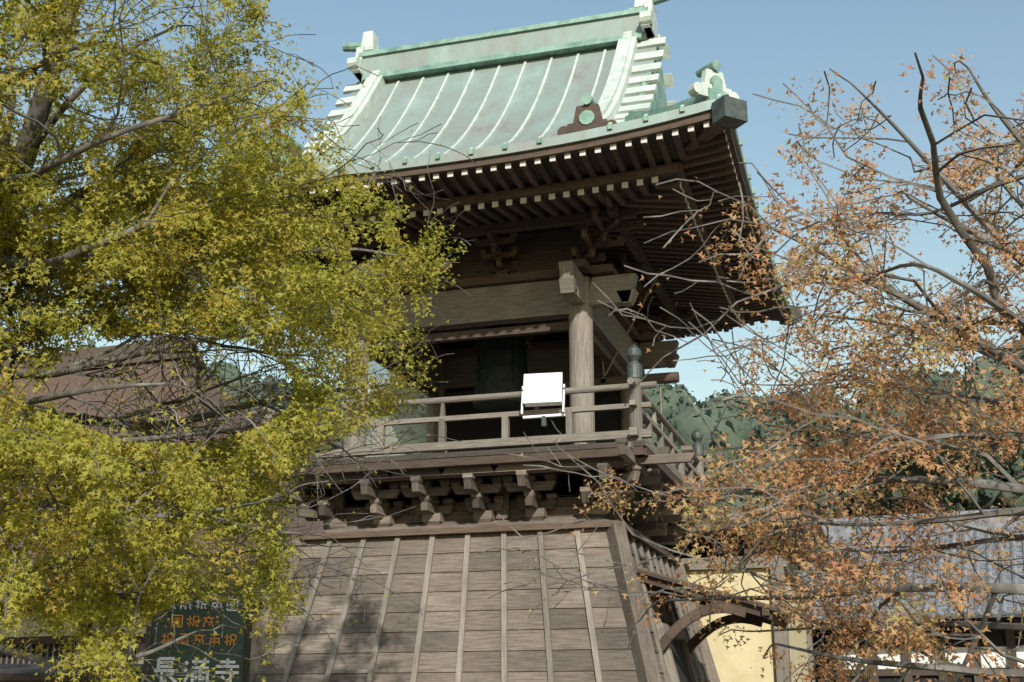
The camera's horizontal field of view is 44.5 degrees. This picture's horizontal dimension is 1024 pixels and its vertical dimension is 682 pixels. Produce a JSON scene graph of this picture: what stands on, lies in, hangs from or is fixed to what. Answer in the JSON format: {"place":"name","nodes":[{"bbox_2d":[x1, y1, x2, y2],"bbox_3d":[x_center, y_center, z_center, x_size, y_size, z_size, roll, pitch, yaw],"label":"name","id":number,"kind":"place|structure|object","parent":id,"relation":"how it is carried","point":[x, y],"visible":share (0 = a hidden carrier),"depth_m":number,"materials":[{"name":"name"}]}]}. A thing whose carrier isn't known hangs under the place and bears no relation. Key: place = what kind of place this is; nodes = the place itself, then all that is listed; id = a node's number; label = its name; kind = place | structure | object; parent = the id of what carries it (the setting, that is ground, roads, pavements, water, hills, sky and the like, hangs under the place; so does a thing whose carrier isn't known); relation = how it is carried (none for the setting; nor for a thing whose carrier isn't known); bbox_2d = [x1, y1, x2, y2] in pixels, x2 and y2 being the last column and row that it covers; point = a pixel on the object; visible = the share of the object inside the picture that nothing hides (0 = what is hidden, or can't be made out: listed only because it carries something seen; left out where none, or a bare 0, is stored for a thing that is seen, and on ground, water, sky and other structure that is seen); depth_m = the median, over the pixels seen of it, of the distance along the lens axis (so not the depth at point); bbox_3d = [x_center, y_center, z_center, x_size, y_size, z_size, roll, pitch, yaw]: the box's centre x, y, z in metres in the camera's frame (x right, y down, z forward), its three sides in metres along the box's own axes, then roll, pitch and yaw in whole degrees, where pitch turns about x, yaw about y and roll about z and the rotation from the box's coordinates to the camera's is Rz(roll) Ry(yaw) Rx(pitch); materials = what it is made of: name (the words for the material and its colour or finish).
{"place":"outdoors","nodes":[
{"label":"outdoors","id":0,"kind":"place"},
{"bbox_2d":[0,664,142,681],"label":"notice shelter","id":1,"kind":"object","parent":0,"point":[17,672],"visible":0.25,"depth_m":12.16,"materials":[{"name":"brown wood"}]},
{"bbox_2d":[0,0,476,681],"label":"tree","id":2,"kind":"object","parent":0,"point":[94,578],"depth_m":7.78,"materials":[{"name":"green plant"}]},
{"bbox_2d":[0,0,1023,408],"label":"sky","id":3,"kind":"structure","parent":0,"point":[759,45],"materials":[{"name":"blue"}]},
{"bbox_2d":[478,48,1023,681],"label":"tree","id":4,"kind":"object","parent":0,"point":[887,636],"depth_m":4.78,"materials":[{"name":"brown plant"}]},
{"bbox_2d":[812,624,836,681],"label":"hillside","id":5,"kind":"structure","parent":0,"point":[815,639],"depth_m":76.64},
{"bbox_2d":[54,338,1023,632],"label":"forest crowns","id":6,"kind":"object","parent":5,"relation":"on","point":[666,390],"visible":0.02,"depth_m":67.59,"materials":[{"name":"green plant"}]},
{"bbox_2d":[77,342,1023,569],"bbox_3d":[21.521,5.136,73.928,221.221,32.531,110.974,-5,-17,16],"label":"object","id":7,"kind":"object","parent":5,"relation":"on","point":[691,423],"visible":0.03,"depth_m":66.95,"materials":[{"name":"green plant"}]},
{"label":"ground","id":8,"kind":"structure","parent":0,"visible":0},
{"bbox_2d":[0,340,323,663],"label":"thatched hall","id":9,"kind":"structure","parent":8,"relation":"on","point":[49,643],"depth_m":32.02,"materials":[{"name":"brown wood"}]},
{"bbox_2d":[142,583,253,681],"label":"sign board","id":10,"kind":"object","parent":8,"relation":"on","point":[238,666],"visible":0.65,"depth_m":12.30,"materials":[{"name":"green wood"}]},
{"bbox_2d":[119,95,801,681],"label":"bell tower","id":11,"kind":"structure","parent":8,"relation":"on","point":[599,191],"depth_m":14.79,"materials":[{"name":"brown wood"}]},
{"bbox_2d":[144,0,791,301],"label":"roof","id":12,"kind":"structure","parent":11,"relation":"on","point":[504,87],"depth_m":17.79,"materials":[{"name":"green metal"}]},
{"bbox_2d":[473,324,528,412],"bbox_3d":[-0.144,0.250,17.340,0.780,1.380,0.780,-5,-17,16],"label":"bell","id":13,"kind":"object","parent":11,"relation":"hanging from","point":[501,364],"visible":0.62,"depth_m":17.02,"materials":[{"name":"green metal"}]},
{"bbox_2d":[521,372,572,443],"bbox_3d":[0.728,0.875,14.306,1.244,1.058,0.283,-2,-17,7],"label":"floodlight","id":14,"kind":"object","parent":11,"relation":"attached to","point":[542,389],"visible":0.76,"depth_m":14.36,"materials":[{"name":"white paint"}]},
{"bbox_2d":[562,268,679,430],"bbox_3d":[1.196,0.375,16.877,2.100,2.796,0.181,-5,-17,16],"label":"striker log","id":15,"kind":"object","parent":11,"relation":"attached to","point":[662,378],"visible":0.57,"depth_m":16.68,"materials":[{"name":"brown wood"}]},
{"bbox_2d":[636,510,835,681],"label":"annex","id":16,"kind":"object","parent":8,"relation":"on","point":[734,664],"visible":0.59,"depth_m":19.15,"materials":[{"name":"beige paint"}]},
{"bbox_2d":[799,507,1023,681],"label":"tiled hall","id":17,"kind":"structure","parent":8,"relation":"on","point":[1004,640],"depth_m":31.75,"materials":[{"name":"tile"}]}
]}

